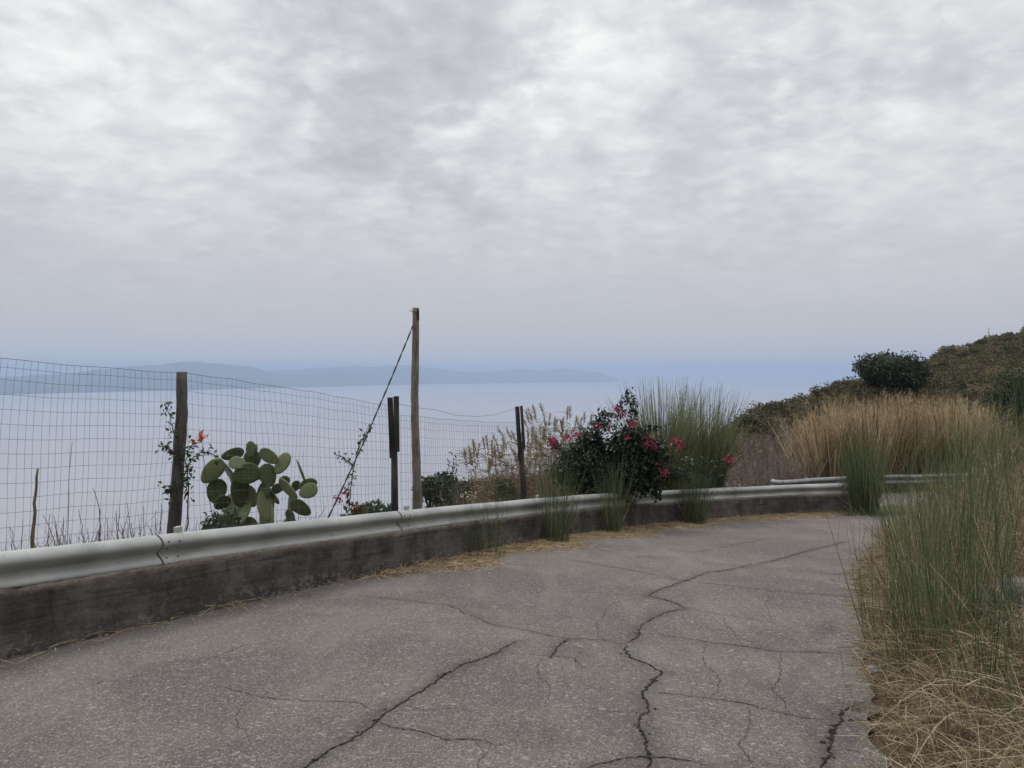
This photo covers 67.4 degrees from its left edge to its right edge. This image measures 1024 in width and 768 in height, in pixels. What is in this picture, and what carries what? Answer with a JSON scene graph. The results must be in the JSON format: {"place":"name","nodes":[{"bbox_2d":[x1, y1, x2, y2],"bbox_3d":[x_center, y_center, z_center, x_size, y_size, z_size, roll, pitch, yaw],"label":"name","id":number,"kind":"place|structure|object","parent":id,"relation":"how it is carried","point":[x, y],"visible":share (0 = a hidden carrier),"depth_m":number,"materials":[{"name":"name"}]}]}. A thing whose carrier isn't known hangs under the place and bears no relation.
{"place":"outdoors","nodes":[
{"label":"outdoors","id":0,"kind":"place"},
{"bbox_2d":[0,362,292,394],"bbox_3d":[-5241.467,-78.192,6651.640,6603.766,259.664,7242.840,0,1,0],"label":"hills","id":1,"kind":"structure","parent":0,"point":[251,375],"depth_m":6446.43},
{"bbox_2d":[268,365,490,386],"bbox_3d":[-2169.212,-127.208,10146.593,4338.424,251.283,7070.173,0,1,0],"label":"hills","id":2,"kind":"structure","parent":0,"point":[344,376],"depth_m":8785.75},
{"bbox_2d":[0,376,862,551],"bbox_3d":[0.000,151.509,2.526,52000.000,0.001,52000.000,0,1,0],"label":"water","id":3,"kind":"structure","parent":0,"point":[466,402],"depth_m":1868.19,"materials":[{"name":"blue liquid"}]},
{"bbox_2d":[0,492,957,767],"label":"road","id":4,"kind":"structure","parent":0,"point":[712,644],"depth_m":5.53,"materials":[{"name":"grey asphalt"}]},
{"bbox_2d":[587,425,651,532],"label":"broom plant","id":5,"kind":"object","parent":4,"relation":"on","point":[615,497],"visible":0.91,"depth_m":15.98,"materials":[{"name":"plant"}]},
{"bbox_2d":[880,503,923,507],"bbox_3d":[12.317,3.593,22.636,5.534,0.120,1.266,0,1,0],"label":"straw","id":6,"kind":"object","parent":4,"relation":"on","point":[898,505],"visible":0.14,"depth_m":22.56,"materials":[{"name":"beige plant"}]},
{"bbox_2d":[0,0,1023,375],"label":"sky","id":7,"kind":"structure","parent":0,"point":[608,187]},
{"bbox_2d":[455,368,629,383],"bbox_3d":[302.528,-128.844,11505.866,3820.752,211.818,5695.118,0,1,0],"label":"hills","id":8,"kind":"structure","parent":0,"point":[536,376],"depth_m":10758.84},
{"bbox_2d":[582,376,730,490],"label":"tall grass","id":9,"kind":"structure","parent":0,"point":[678,428],"depth_m":19.25,"materials":[{"name":"plant"}]},
{"bbox_2d":[424,339,1023,767],"bbox_3d":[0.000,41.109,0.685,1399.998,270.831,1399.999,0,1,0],"label":"ground","id":10,"kind":"structure","parent":0,"point":[872,733],"depth_m":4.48,"materials":[{"name":"plant"}]},
{"bbox_2d":[1,514,63,551],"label":"dry weed","id":11,"kind":"object","parent":10,"relation":"on","point":[17,548],"visible":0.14,"depth_m":7.92,"materials":[{"name":"plant"}]},
{"bbox_2d":[30,469,38,547],"bbox_3d":[-5.116,1.630,8.230,0.112,1.455,0.061,0,1,0],"label":"wooden stake","id":12,"kind":"object","parent":10,"relation":"on","point":[34,512],"visible":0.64,"depth_m":8.21,"materials":[{"name":"wood"}]},
{"bbox_2d":[3,497,133,548],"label":"dry weed","id":13,"kind":"object","parent":10,"relation":"on","point":[58,540],"visible":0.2,"depth_m":8.34,"materials":[{"name":"plant"}]},
{"bbox_2d":[67,447,71,543],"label":"wiry weed","id":14,"kind":"object","parent":10,"relation":"on","point":[68,502],"visible":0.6,"depth_m":8.42,"materials":[{"name":"brown plant"}]},
{"bbox_2d":[74,500,183,543],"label":"dry weed","id":15,"kind":"object","parent":10,"relation":"on","point":[107,533],"visible":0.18,"depth_m":8.77,"materials":[{"name":"plant"}]},
{"bbox_2d":[124,504,217,537],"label":"dry weed","id":16,"kind":"object","parent":10,"relation":"on","point":[147,524],"visible":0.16,"depth_m":9.32,"materials":[{"name":"plant"}]},
{"bbox_2d":[202,444,213,524],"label":"wiry weed","id":17,"kind":"object","parent":10,"relation":"on","point":[206,487],"visible":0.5,"depth_m":9.52,"materials":[{"name":"green plant"}]},
{"bbox_2d":[199,506,242,529],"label":"shrub","id":18,"kind":"object","parent":10,"relation":"on","point":[223,522],"visible":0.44,"depth_m":9.83,"materials":[{"name":"green plant"}]},
{"bbox_2d":[184,502,273,531],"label":"dry weed","id":19,"kind":"object","parent":10,"relation":"on","point":[215,522],"visible":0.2,"depth_m":9.71,"materials":[{"name":"plant"}]},
{"bbox_2d":[201,441,317,526],"bbox_3d":[-3.444,1.517,10.572,1.587,1.484,0.441,0,1,0],"label":"prickly pear","id":20,"kind":"object","parent":10,"relation":"on","point":[215,473],"visible":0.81,"depth_m":10.51,"materials":[{"name":"green plant"}]},
{"bbox_2d":[0,358,579,548],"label":"wire fence","id":21,"kind":"object","parent":10,"relation":"on","point":[175,511],"visible":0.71,"depth_m":9.68,"materials":[{"name":"grey metal"}]},
{"bbox_2d":[154,401,229,530],"bbox_3d":[-3.698,0.951,8.891,0.864,1.506,0.292,0,1,0],"label":"climbing vine","id":22,"kind":"object","parent":21,"relation":"attached to","point":[187,466],"visible":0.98,"depth_m":8.89,"materials":[{"name":"green plant"}]},
{"bbox_2d":[257,494,326,524],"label":"dry weed","id":23,"kind":"object","parent":10,"relation":"on","point":[284,511],"visible":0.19,"depth_m":10.43,"materials":[{"name":"plant"}]},
{"bbox_2d":[344,500,368,515],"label":"shrub","id":24,"kind":"object","parent":10,"relation":"on","point":[356,510],"visible":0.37,"depth_m":11.18,"materials":[{"name":"green plant"}]},
{"bbox_2d":[339,498,399,515],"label":"shrub","id":25,"kind":"object","parent":10,"relation":"on","point":[371,507],"visible":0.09,"depth_m":11.89,"materials":[{"name":"green plant"}]},
{"bbox_2d":[327,308,422,517],"bbox_3d":[-1.980,0.761,10.935,0.202,3.863,2.562,0,1,24],"label":"wooden pole","id":26,"kind":"object","parent":10,"relation":"on","point":[415,441],"visible":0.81,"depth_m":11.96,"materials":[{"name":"brown wood"}]},
{"bbox_2d":[332,424,372,510],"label":"climbing vine","id":27,"kind":"object","parent":26,"relation":"attached to","point":[352,468],"visible":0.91,"depth_m":10.51,"materials":[{"name":"green plant"}]},
{"bbox_2d":[0,494,848,660],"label":"parapet wall","id":28,"kind":"structure","parent":10,"relation":"on","point":[38,618],"depth_m":8.25,"materials":[{"name":"concrete"}]},
{"bbox_2d":[0,482,847,588],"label":"guardrail","id":29,"kind":"object","parent":28,"relation":"on","point":[27,567],"visible":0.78,"depth_m":8.38,"materials":[{"name":"silver metal"}]},
{"bbox_2d":[0,510,858,663],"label":"straw","id":30,"kind":"object","parent":10,"relation":"on","point":[463,561],"visible":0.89,"depth_m":13.22,"materials":[{"name":"beige plant"}]},
{"bbox_2d":[411,474,448,507],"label":"shrub","id":31,"kind":"object","parent":10,"relation":"on","point":[428,494],"visible":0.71,"depth_m":21.88,"materials":[{"name":"green plant"}]},
{"bbox_2d":[425,471,475,506],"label":"shrub","id":32,"kind":"object","parent":10,"relation":"on","point":[445,475],"visible":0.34,"depth_m":25.90,"materials":[{"name":"green plant"}]},
{"bbox_2d":[447,452,461,504],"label":"weed","id":33,"kind":"object","parent":10,"relation":"on","point":[452,492],"visible":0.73,"depth_m":13.52,"materials":[{"name":"green plant"}]},
{"bbox_2d":[454,514,490,557],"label":"broom plant","id":34,"kind":"object","parent":10,"relation":"on","point":[472,541],"visible":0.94,"depth_m":11.92,"materials":[{"name":"plant"}]},
{"bbox_2d":[467,483,512,556],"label":"broom plant","id":35,"kind":"object","parent":10,"relation":"on","point":[495,533],"visible":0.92,"depth_m":12.30,"materials":[{"name":"plant"}]},
{"bbox_2d":[447,454,539,504],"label":"dry weeds","id":36,"kind":"object","parent":10,"relation":"on","point":[495,487],"visible":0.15,"depth_m":16.82,"materials":[{"name":"beige plant"}]},
{"bbox_2d":[453,433,543,503],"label":"reed clump","id":37,"kind":"object","parent":10,"relation":"on","point":[492,455],"visible":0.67,"depth_m":16.96,"materials":[{"name":"plant"}]},
{"bbox_2d":[493,477,518,500],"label":"shrub","id":38,"kind":"object","parent":10,"relation":"on","point":[503,493],"visible":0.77,"depth_m":15.87,"materials":[{"name":"green plant"}]},
{"bbox_2d":[440,442,590,505],"bbox_3d":[0.088,3.573,19.459,4.909,4.725,5.769,0,1,0],"label":"brown brush","id":39,"kind":"object","parent":10,"relation":"on","point":[526,485],"visible":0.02,"depth_m":17.69,"materials":[{"name":"plant"}]},
{"bbox_2d":[489,402,582,496],"bbox_3d":[0.675,1.925,18.587,2.510,2.982,1.650,0,1,-16],"label":"reed clump","id":40,"kind":"object","parent":10,"relation":"on","point":[555,420],"visible":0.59,"depth_m":18.50,"materials":[{"name":"plant"}]},
{"bbox_2d":[491,418,592,496],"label":"reed clump","id":41,"kind":"object","parent":10,"relation":"on","point":[542,444],"visible":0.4,"depth_m":18.31,"materials":[{"name":"plant"}]},
{"bbox_2d":[517,425,587,542],"bbox_3d":[0.686,1.746,14.172,1.517,2.427,1.251,0,1,0],"label":"broom plant","id":42,"kind":"object","parent":10,"relation":"on","point":[558,537],"visible":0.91,"depth_m":14.12,"materials":[{"name":"plant"}]},
{"bbox_2d":[524,411,625,495],"bbox_3d":[1.559,2.191,20.065,3.037,3.144,2.164,0,1,0],"label":"reed clump","id":43,"kind":"object","parent":10,"relation":"on","point":[584,414],"visible":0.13,"depth_m":20.14,"materials":[{"name":"plant"}]},
{"bbox_2d":[545,387,737,507],"bbox_3d":[2.826,1.473,17.093,4.248,2.867,1.385,0,1,0],"label":"bougainvillea","id":44,"kind":"object","parent":10,"relation":"on","point":[650,450],"visible":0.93,"depth_m":16.90,"materials":[{"name":"green plant"}]},
{"bbox_2d":[637,383,755,488],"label":"tall grass","id":45,"kind":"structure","parent":10,"relation":"on","point":[714,448],"depth_m":20.14,"materials":[{"name":"green plant"}]},
{"bbox_2d":[670,439,732,524],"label":"broom plant","id":46,"kind":"object","parent":10,"relation":"on","point":[697,517],"visible":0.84,"depth_m":18.24,"materials":[{"name":"plant"}]},
{"bbox_2d":[658,420,768,479],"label":"tall grass","id":47,"kind":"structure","parent":10,"relation":"on","point":[735,458],"depth_m":20.94,"materials":[{"name":"plant"}]},
{"bbox_2d":[443,329,1023,505],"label":"hill scrub","id":48,"kind":"object","parent":10,"relation":"on","point":[876,390],"visible":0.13,"depth_m":61.43,"materials":[{"name":"green plant"}]},
{"bbox_2d":[734,412,767,433],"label":"shrub","id":49,"kind":"object","parent":10,"relation":"on","point":[750,421],"visible":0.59,"depth_m":43.34,"materials":[{"name":"green plant"}]},
{"bbox_2d":[762,401,793,413],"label":"shrub","id":50,"kind":"object","parent":10,"relation":"on","point":[767,408],"visible":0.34,"depth_m":49.76,"materials":[{"name":"green plant"}]},
{"bbox_2d":[723,420,835,487],"bbox_3d":[10.814,4.121,33.438,7.123,4.758,16.617,0,1,18],"label":"dry brush","id":51,"kind":"object","parent":10,"relation":"on","point":[749,478],"visible":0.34,"depth_m":32.30,"materials":[{"name":"brown plant"}]},
{"bbox_2d":[808,384,828,396],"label":"shrub","id":52,"kind":"object","parent":10,"relation":"on","point":[818,390],"visible":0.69,"depth_m":61.78,"materials":[{"name":"green plant"}]},
{"bbox_2d":[830,379,855,386],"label":"shrub","id":53,"kind":"object","parent":10,"relation":"on","point":[837,382],"visible":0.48,"depth_m":65.71,"materials":[{"name":"green plant"}]},
{"bbox_2d":[828,407,896,514],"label":"broom plant","id":54,"kind":"object","parent":10,"relation":"on","point":[858,486],"visible":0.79,"depth_m":21.07,"materials":[{"name":"plant"}]},
{"bbox_2d":[830,503,905,516],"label":"grass","id":55,"kind":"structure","parent":10,"relation":"on","point":[874,512],"depth_m":20.89,"materials":[{"name":"beige plant"}]},
{"bbox_2d":[768,478,972,491],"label":"weeds","id":56,"kind":"object","parent":10,"relation":"on","point":[902,487],"visible":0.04,"depth_m":26.36,"materials":[{"name":"plant"}]},
{"bbox_2d":[719,326,1023,481],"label":"olive scrub","id":57,"kind":"object","parent":10,"relation":"on","point":[946,366],"visible":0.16,"depth_m":62.85,"materials":[{"name":"green plant"}]},
{"bbox_2d":[867,665,879,673],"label":"litter","id":58,"kind":"object","parent":10,"relation":"on","point":[875,668],"visible":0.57,"depth_m":5.56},
{"bbox_2d":[808,474,972,644],"bbox_3d":[3.159,1.510,6.306,1.083,1.444,1.010,0,1,-25],"label":"broom plant","id":59,"kind":"object","parent":10,"relation":"on","point":[885,615],"visible":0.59,"depth_m":6.36,"materials":[{"name":"plant"}]},
{"bbox_2d":[847,450,933,554],"bbox_3d":[5.671,1.795,11.320,1.695,1.756,1.173,-1,1,-30],"label":"broom plant","id":60,"kind":"object","parent":10,"relation":"on","point":[893,515],"visible":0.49,"depth_m":11.29,"materials":[{"name":"plant"}]},
{"bbox_2d":[770,473,1012,491],"bbox_3d":[19.277,3.455,25.491,21.437,0.882,1.704,0,1,2],"label":"guardrail","id":61,"kind":"object","parent":10,"relation":"on","point":[825,480],"visible":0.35,"depth_m":25.72,"materials":[{"name":"silver metal"}]},
{"bbox_2d":[851,349,932,392],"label":"carob tree","id":62,"kind":"object","parent":10,"relation":"on","point":[885,370],"visible":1,"depth_m":60.56,"materials":[{"name":"green plant"}]},
{"bbox_2d":[768,387,1022,490],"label":"dry reeds","id":63,"kind":"object","parent":10,"relation":"on","point":[815,434],"visible":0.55,"depth_m":27.70,"materials":[{"name":"beige plant"}]},
{"bbox_2d":[858,530,967,672],"bbox_3d":[2.872,1.479,5.405,0.801,1.229,0.649,0,1,-19],"label":"broom plant","id":64,"kind":"object","parent":10,"relation":"on","point":[913,646],"visible":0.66,"depth_m":5.35,"materials":[{"name":"plant"}]},
{"bbox_2d":[815,376,1023,642],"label":"broom plant","id":65,"kind":"object","parent":10,"relation":"on","point":[958,527],"visible":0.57,"depth_m":5.83,"materials":[{"name":"plant"}]},
{"bbox_2d":[830,379,1023,597],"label":"broom plant","id":66,"kind":"object","parent":10,"relation":"on","point":[956,513],"visible":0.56,"depth_m":6.98,"materials":[{"name":"plant"}]},
{"bbox_2d":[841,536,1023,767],"bbox_3d":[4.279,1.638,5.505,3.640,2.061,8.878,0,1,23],"label":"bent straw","id":67,"kind":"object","parent":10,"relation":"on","point":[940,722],"visible":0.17,"depth_m":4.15,"materials":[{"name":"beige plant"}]},
{"bbox_2d":[876,425,993,489],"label":"green reeds","id":68,"kind":"object","parent":10,"relation":"on","point":[938,463],"visible":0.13,"depth_m":27.02,"materials":[{"name":"green plant"}]},
{"bbox_2d":[863,416,1023,672],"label":"broom plant","id":69,"kind":"object","parent":10,"relation":"on","point":[974,564],"visible":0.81,"depth_m":5.24,"materials":[{"name":"plant"}]},
{"bbox_2d":[884,411,1023,566],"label":"broom plant","id":70,"kind":"object","parent":10,"relation":"on","point":[959,489],"visible":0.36,"depth_m":8.29,"materials":[{"name":"plant"}]},
{"bbox_2d":[888,383,1023,509],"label":"broom plant","id":71,"kind":"object","parent":10,"relation":"on","point":[982,440],"visible":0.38,"depth_m":12.81,"materials":[{"name":"plant"}]},
{"bbox_2d":[897,374,1022,530],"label":"broom plant","id":72,"kind":"object","parent":10,"relation":"on","point":[959,460],"visible":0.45,"depth_m":10.63,"materials":[{"name":"plant"}]},
{"bbox_2d":[954,345,968,350],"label":"ruined wall","id":73,"kind":"structure","parent":10,"relation":"on","point":[961,347],"depth_m":99.69,"materials":[{"name":"stone"}]},
{"bbox_2d":[900,467,1023,702],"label":"broom plant","id":74,"kind":"object","parent":10,"relation":"on","point":[978,626],"visible":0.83,"depth_m":4.43,"materials":[{"name":"plant"}]},
{"bbox_2d":[907,340,1023,530],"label":"broom plant","id":75,"kind":"object","parent":10,"relation":"on","point":[1005,439],"visible":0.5,"depth_m":8.78,"materials":[{"name":"plant"}]},
{"bbox_2d":[924,521,1023,732],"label":"broom plant","id":76,"kind":"object","parent":10,"relation":"on","point":[1005,664],"visible":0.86,"depth_m":3.80,"materials":[{"name":"plant"}]},
{"bbox_2d":[934,504,1023,662],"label":"broom plant","id":77,"kind":"object","parent":10,"relation":"on","point":[984,647],"visible":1,"depth_m":3.86,"materials":[{"name":"plant"}]},
{"bbox_2d":[934,398,1023,659],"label":"broom plant","id":78,"kind":"object","parent":10,"relation":"on","point":[1012,537],"visible":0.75,"depth_m":4.67,"materials":[{"name":"plant"}]},
{"bbox_2d":[975,339,987,345],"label":"shrub","id":79,"kind":"object","parent":10,"relation":"on","point":[978,341],"visible":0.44,"depth_m":111.53,"materials":[{"name":"green plant"}]},
{"bbox_2d":[952,558,1023,618],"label":"broom plant","id":80,"kind":"object","parent":10,"relation":"on","point":[1013,583],"visible":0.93,"depth_m":3.62,"materials":[{"name":"plant"}]},
{"bbox_2d":[970,382,1023,576],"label":"broom plant","id":81,"kind":"object","parent":10,"relation":"on","point":[1008,491],"visible":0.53,"depth_m":6.73,"materials":[{"name":"plant"}]},
{"bbox_2d":[977,363,1023,452],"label":"shrub","id":82,"kind":"object","parent":10,"relation":"on","point":[1013,394],"visible":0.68,"depth_m":36.99,"materials":[{"name":"green plant"}]},
{"bbox_2d":[981,576,1023,645],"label":"boulder","id":83,"kind":"object","parent":10,"relation":"on","point":[1019,600],"visible":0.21,"depth_m":5.22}
]}

